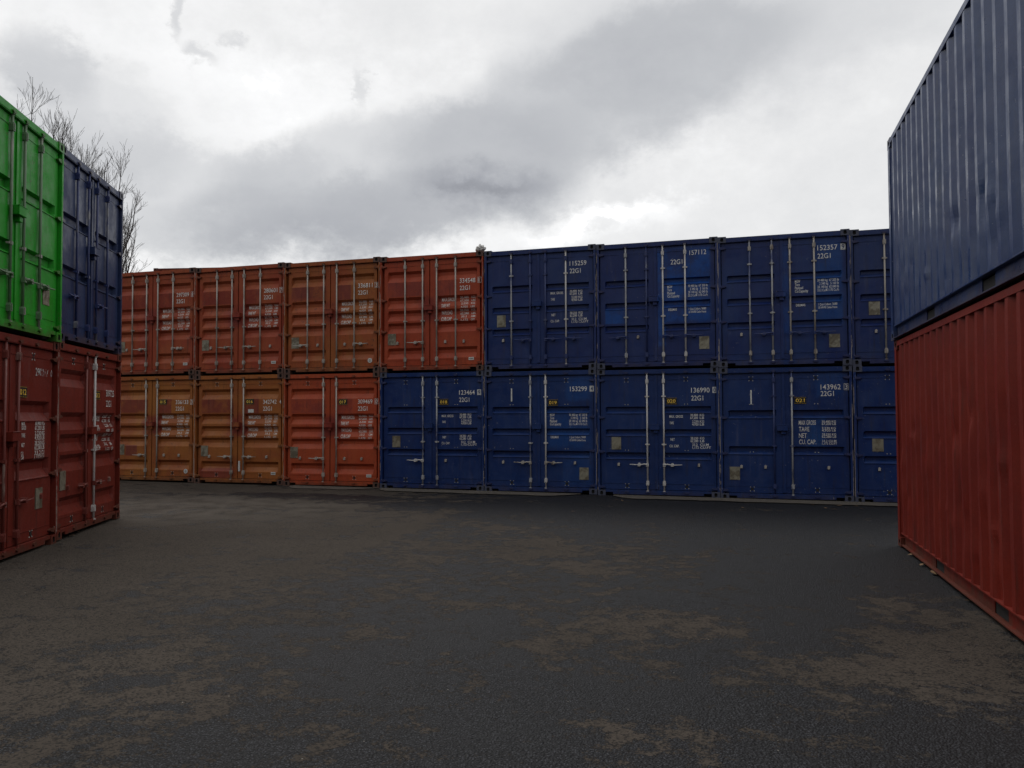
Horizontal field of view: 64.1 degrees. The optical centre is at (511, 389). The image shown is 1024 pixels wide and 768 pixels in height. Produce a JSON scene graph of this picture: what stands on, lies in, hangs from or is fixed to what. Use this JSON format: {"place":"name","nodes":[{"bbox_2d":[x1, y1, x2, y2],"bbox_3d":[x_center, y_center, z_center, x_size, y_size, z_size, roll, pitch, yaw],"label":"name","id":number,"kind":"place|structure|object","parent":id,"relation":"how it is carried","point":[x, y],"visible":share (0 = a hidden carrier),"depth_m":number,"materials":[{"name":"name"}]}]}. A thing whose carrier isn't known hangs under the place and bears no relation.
{"place":"outdoors","nodes":[
{"label":"outdoors","id":0,"kind":"place"},
{"bbox_2d":[0,0,964,272],"label":"sky","id":1,"kind":"structure","parent":0,"point":[257,132],"materials":[{"name":"grey"}]},
{"bbox_2d":[0,479,1023,767],"bbox_3d":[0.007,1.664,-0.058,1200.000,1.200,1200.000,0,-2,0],"label":"ground","id":2,"kind":"structure","parent":0,"point":[206,625],"depth_m":6.03,"materials":[{"name":"grey asphalt"}]},
{"bbox_2d":[0,332,58,559],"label":"shipping container","id":3,"kind":"object","parent":2,"relation":"on","point":[29,369],"visible":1,"depth_m":9.85,"materials":[{"name":"red metal"}]},
{"bbox_2d":[0,340,9,552],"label":"door","id":4,"kind":"structure","parent":3,"relation":"in","point":[4,346],"depth_m":9.18,"materials":[{"name":"red paint"}]},
{"bbox_2d":[6,343,57,547],"bbox_3d":[-5.844,0.663,9.957,0.158,2.449,1.242,0,-2,-8],"label":"door","id":5,"kind":"structure","parent":3,"relation":"in","point":[30,369],"depth_m":9.89,"materials":[{"name":"red paint"}]},
{"bbox_2d":[0,95,64,342],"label":"shipping container","id":6,"kind":"object","parent":3,"relation":"on","point":[31,197],"visible":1,"depth_m":9.83,"materials":[{"name":"green metal"}]},
{"bbox_2d":[0,108,16,321],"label":"door","id":7,"kind":"structure","parent":6,"relation":"in","point":[7,122],"depth_m":9.23,"materials":[{"name":"green paint"}]},
{"bbox_2d":[13,121,61,331],"bbox_3d":[-5.823,-1.929,10.037,0.158,2.449,1.262,0,-2,-8],"label":"door","id":8,"kind":"structure","parent":6,"relation":"in","point":[36,163],"depth_m":9.98,"materials":[{"name":"green paint"}]},
{"bbox_2d":[17,72,151,272],"bbox_3d":[-14.232,-3.519,25.641,5.420,11.877,3.748,0,-2,0],"label":"bare tree","id":9,"kind":"object","parent":2,"relation":"on","point":[126,236],"visible":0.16,"depth_m":26.02,"materials":[{"name":"brown plant"}]},
{"bbox_2d":[56,341,121,540],"bbox_3d":[-9.034,0.697,11.375,6.118,2.591,2.438,0,-2,-8],"label":"shipping container","id":10,"kind":"object","parent":2,"relation":"on","point":[88,438],"visible":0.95,"depth_m":11.66,"materials":[{"name":"metal"}]},
{"bbox_2d":[58,351,89,527],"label":"door","id":11,"kind":"structure","parent":10,"relation":"in","point":[74,368],"depth_m":11.26,"materials":[{"name":"metal"}]},
{"bbox_2d":[61,143,123,354],"bbox_3d":[-9.045,-1.895,11.466,6.118,2.591,2.438,0,-2,-8],"label":"shipping container","id":12,"kind":"object","parent":10,"relation":"on","point":[92,261],"visible":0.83,"depth_m":11.83,"materials":[{"name":"blue metal"}]},
{"bbox_2d":[61,157,91,339],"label":"door","id":13,"kind":"structure","parent":12,"relation":"in","point":[77,185],"depth_m":11.28,"materials":[{"name":"blue paint"}]},
{"bbox_2d":[89,179,122,345],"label":"door","id":14,"kind":"structure","parent":12,"relation":"in","point":[104,297],"depth_m":12.42,"materials":[{"name":"blue paint"}]},
{"bbox_2d":[87,356,120,519],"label":"door","id":15,"kind":"structure","parent":10,"relation":"in","point":[101,461],"depth_m":12.36,"materials":[{"name":"metal"}]},
{"bbox_2d":[120,374,194,481],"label":"shipping container","id":16,"kind":"object","parent":2,"relation":"on","point":[157,430],"visible":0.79,"depth_m":20.00,"materials":[{"name":"metal"}]},
{"bbox_2d":[120,380,152,476],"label":"door","id":17,"kind":"structure","parent":16,"relation":"in","point":[136,396],"depth_m":20.20,"materials":[{"name":"paint"}]},
{"bbox_2d":[121,267,212,376],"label":"shipping container","id":18,"kind":"object","parent":16,"relation":"on","point":[158,323],"visible":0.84,"depth_m":20.07,"materials":[{"name":"metal"}]},
{"bbox_2d":[121,275,152,371],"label":"door","id":19,"kind":"structure","parent":18,"relation":"in","point":[137,292],"depth_m":20.27,"materials":[{"name":"paint"}]},
{"bbox_2d":[152,273,193,370],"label":"door","id":20,"kind":"structure","parent":18,"relation":"in","point":[173,294],"depth_m":19.96,"materials":[{"name":"paint"}]},
{"bbox_2d":[152,379,192,476],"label":"door","id":21,"kind":"structure","parent":16,"relation":"in","point":[172,402],"depth_m":19.89,"materials":[{"name":"paint"}]},
{"bbox_2d":[194,373,283,484],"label":"shipping container","id":22,"kind":"object","parent":2,"relation":"on","point":[238,428],"visible":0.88,"depth_m":19.33,"materials":[{"name":"metal"}]},
{"bbox_2d":[195,379,238,478],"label":"door","id":23,"kind":"structure","parent":22,"relation":"in","point":[218,399],"depth_m":19.52,"materials":[{"name":"paint"}]},
{"bbox_2d":[194,262,284,374],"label":"shipping container","id":24,"kind":"object","parent":22,"relation":"on","point":[239,320],"visible":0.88,"depth_m":19.41,"materials":[{"name":"metal"}]},
{"bbox_2d":[196,270,238,369],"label":"door","id":25,"kind":"structure","parent":24,"relation":"in","point":[218,338],"depth_m":19.60,"materials":[{"name":"paint"}]},
{"bbox_2d":[238,268,282,368],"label":"door","id":26,"kind":"structure","parent":24,"relation":"in","point":[260,291],"depth_m":19.26,"materials":[{"name":"paint"}]},
{"bbox_2d":[238,378,281,479],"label":"door","id":27,"kind":"structure","parent":22,"relation":"in","point":[259,400],"depth_m":19.19,"materials":[{"name":"paint"}]},
{"bbox_2d":[283,372,379,487],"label":"shipping container","id":28,"kind":"object","parent":2,"relation":"on","point":[332,429],"visible":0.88,"depth_m":18.62,"materials":[{"name":"metal"}]},
{"bbox_2d":[285,377,330,481],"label":"door","id":29,"kind":"structure","parent":28,"relation":"in","point":[309,400],"depth_m":18.82,"materials":[{"name":"paint"}]},
{"bbox_2d":[284,257,379,373],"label":"shipping container","id":30,"kind":"object","parent":28,"relation":"on","point":[331,317],"visible":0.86,"depth_m":18.71,"materials":[{"name":"metal"}]},
{"bbox_2d":[285,265,330,368],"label":"door","id":31,"kind":"structure","parent":30,"relation":"in","point":[309,342],"depth_m":18.90,"materials":[{"name":"paint"}]},
{"bbox_2d":[331,263,377,367],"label":"door","id":32,"kind":"structure","parent":30,"relation":"in","point":[354,287],"depth_m":18.56,"materials":[{"name":"paint"}]},
{"bbox_2d":[330,377,377,481],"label":"door","id":33,"kind":"structure","parent":28,"relation":"in","point":[354,401],"depth_m":18.48,"materials":[{"name":"paint"}]},
{"bbox_2d":[380,370,484,490],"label":"shipping container","id":34,"kind":"object","parent":2,"relation":"on","point":[431,429],"visible":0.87,"depth_m":17.91,"materials":[{"name":"metal"}]},
{"bbox_2d":[381,376,429,484],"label":"door","id":35,"kind":"structure","parent":34,"relation":"in","point":[406,400],"depth_m":18.11,"materials":[{"name":"paint"}]},
{"bbox_2d":[380,250,484,372],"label":"shipping container","id":36,"kind":"object","parent":34,"relation":"on","point":[431,313],"visible":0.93,"depth_m":18.00,"materials":[{"name":"metal"}]},
{"bbox_2d":[381,259,429,366],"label":"door","id":37,"kind":"structure","parent":36,"relation":"in","point":[407,284],"depth_m":18.18,"materials":[{"name":"paint"}]},
{"bbox_2d":[430,257,481,365],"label":"door","id":38,"kind":"structure","parent":36,"relation":"in","point":[455,284],"depth_m":17.86,"materials":[{"name":"paint"}]},
{"bbox_2d":[475,244,485,250],"bbox_3d":[-0.682,-3.067,17.792,0.242,0.201,0.256,0,-2,0],"label":"pale lump","id":39,"kind":"object","parent":36,"relation":"on","point":[480,247],"visible":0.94,"depth_m":17.71,"materials":[{"name":"grey"}]},
{"bbox_2d":[429,376,481,484],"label":"door","id":40,"kind":"structure","parent":34,"relation":"in","point":[455,456],"depth_m":17.77,"materials":[{"name":"paint"}]},
{"bbox_2d":[484,369,597,494],"bbox_3d":[1.440,0.978,20.050,2.438,2.591,6.118,-1,-2,17],"label":"shipping container","id":41,"kind":"object","parent":2,"relation":"on","point":[540,431],"visible":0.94,"depth_m":17.20,"materials":[{"name":"metal"}]},
{"bbox_2d":[486,375,538,487],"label":"door","id":42,"kind":"structure","parent":41,"relation":"in","point":[512,450],"depth_m":17.40,"materials":[{"name":"paint"}]},
{"bbox_2d":[484,244,596,371],"bbox_3d":[1.437,-1.614,20.144,2.438,2.591,6.118,-1,-2,17],"label":"shipping container","id":43,"kind":"object","parent":41,"relation":"on","point":[540,309],"visible":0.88,"depth_m":17.30,"materials":[{"name":"metal"}]},
{"bbox_2d":[486,253,538,364],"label":"door","id":44,"kind":"structure","parent":43,"relation":"in","point":[512,280],"depth_m":17.49,"materials":[{"name":"paint"}]},
{"bbox_2d":[537,251,594,364],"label":"door","id":45,"kind":"structure","parent":43,"relation":"in","point":[565,317],"depth_m":17.15,"materials":[{"name":"paint"}]},
{"bbox_2d":[537,375,594,487],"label":"door","id":46,"kind":"structure","parent":41,"relation":"in","point":[565,403],"depth_m":17.06,"materials":[{"name":"paint"}]},
{"bbox_2d":[290,485,897,505],"bbox_3d":[1.952,2.144,16.584,14.705,0.093,1.062,-1,-2,17],"label":"concrete footing","id":47,"kind":"object","parent":2,"relation":"on","point":[806,501],"visible":0.56,"depth_m":16.50,"materials":[{"name":"grey concrete"}]},
{"bbox_2d":[597,367,720,497],"bbox_3d":[3.789,0.960,19.346,2.438,2.591,6.118,-1,-2,17],"label":"shipping container","id":48,"kind":"object","parent":2,"relation":"on","point":[658,431],"visible":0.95,"depth_m":16.50,"materials":[{"name":"metal"}]},
{"bbox_2d":[599,373,655,490],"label":"door","id":49,"kind":"structure","parent":48,"relation":"in","point":[627,451],"depth_m":16.70,"materials":[{"name":"paint"}]},
{"bbox_2d":[596,236,718,369],"bbox_3d":[3.779,-1.632,19.420,2.438,2.591,6.118,-1,-2,17],"label":"shipping container","id":50,"kind":"object","parent":48,"relation":"on","point":[657,305],"visible":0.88,"depth_m":16.57,"materials":[{"name":"metal"}]},
{"bbox_2d":[598,246,655,362],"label":"door","id":51,"kind":"structure","parent":50,"relation":"in","point":[626,275],"depth_m":16.76,"materials":[{"name":"paint"}]},
{"bbox_2d":[653,243,716,362],"bbox_3d":[3.492,-1.737,16.423,1.262,2.449,0.158,-1,-2,17],"label":"door","id":52,"kind":"structure","parent":50,"relation":"in","point":[684,275],"depth_m":16.42,"materials":[{"name":"paint"}]},
{"bbox_2d":[654,373,717,491],"bbox_3d":[3.497,0.855,16.349,1.262,2.449,0.158,-1,-2,17],"label":"door","id":53,"kind":"structure","parent":48,"relation":"in","point":[685,404],"depth_m":16.36,"materials":[{"name":"paint"}]},
{"bbox_2d":[719,365,853,501],"bbox_3d":[6.127,0.943,18.643,2.438,2.591,6.118,-1,-2,17],"label":"shipping container","id":54,"kind":"object","parent":2,"relation":"on","point":[786,432],"visible":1,"depth_m":15.79,"materials":[{"name":"metal"}]},
{"bbox_2d":[721,372,782,494],"bbox_3d":[4.684,0.855,16.001,1.178,2.449,0.138,-1,-2,17],"label":"door","id":55,"kind":"structure","parent":54,"relation":"in","point":[752,403],"depth_m":15.99,"materials":[{"name":"paint"}]},
{"bbox_2d":[717,229,851,367],"bbox_3d":[6.124,-1.649,18.717,2.438,2.591,6.118,-1,-2,17],"label":"shipping container","id":56,"kind":"object","parent":54,"relation":"on","point":[784,300],"visible":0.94,"depth_m":15.87,"materials":[{"name":"metal"}]},
{"bbox_2d":[719,239,781,360],"bbox_3d":[4.670,-1.737,16.069,1.178,2.449,0.158,-1,-2,17],"label":"door","id":57,"kind":"structure","parent":56,"relation":"in","point":[751,311],"depth_m":16.06,"materials":[{"name":"paint"}]},
{"bbox_2d":[780,236,849,359],"bbox_3d":[5.829,-1.755,15.720,1.262,2.449,0.158,-1,-2,17],"label":"door","id":58,"kind":"structure","parent":56,"relation":"in","point":[814,317],"depth_m":15.72,"materials":[{"name":"paint"}]},
{"bbox_2d":[781,371,851,494],"bbox_3d":[5.844,0.838,15.655,1.262,2.449,0.138,-1,-2,17],"label":"door","id":59,"kind":"structure","parent":54,"relation":"in","point":[816,454],"depth_m":15.65,"materials":[{"name":"paint"}]},
{"bbox_2d":[852,366,897,501],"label":"shipping container","id":60,"kind":"object","parent":2,"relation":"on","point":[874,434],"visible":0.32,"depth_m":15.36,"materials":[{"name":"metal"}]},
{"bbox_2d":[850,229,894,365],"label":"shipping container","id":61,"kind":"object","parent":60,"relation":"on","point":[872,344],"visible":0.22,"depth_m":15.46,"materials":[{"name":"metal"}]},
{"bbox_2d":[853,233,894,358],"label":"door","id":62,"kind":"structure","parent":61,"relation":"in","point":[871,254],"depth_m":15.46,"materials":[{"name":"paint"}]},
{"bbox_2d":[855,372,896,496],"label":"door","id":63,"kind":"structure","parent":60,"relation":"in","point":[876,403],"depth_m":15.35,"materials":[{"name":"paint"}]},
{"bbox_2d":[894,280,1023,641],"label":"shipping container","id":64,"kind":"object","parent":2,"relation":"on","point":[959,387],"visible":1,"depth_m":7.16,"materials":[{"name":"red metal"}]},
{"bbox_2d":[887,0,1023,340],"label":"shipping container","id":65,"kind":"object","parent":64,"relation":"on","point":[955,145],"visible":1,"depth_m":7.19,"materials":[{"name":"blue metal"}]},
{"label":"shipping container","id":66,"kind":"object","parent":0,"visible":0},
{"bbox_2d":[153,267,219,270],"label":"shipping container","id":67,"kind":"object","parent":66,"relation":"on","point":[157,269],"visible":0.1,"depth_m":33.65,"materials":[{"name":"metal"}]}
]}

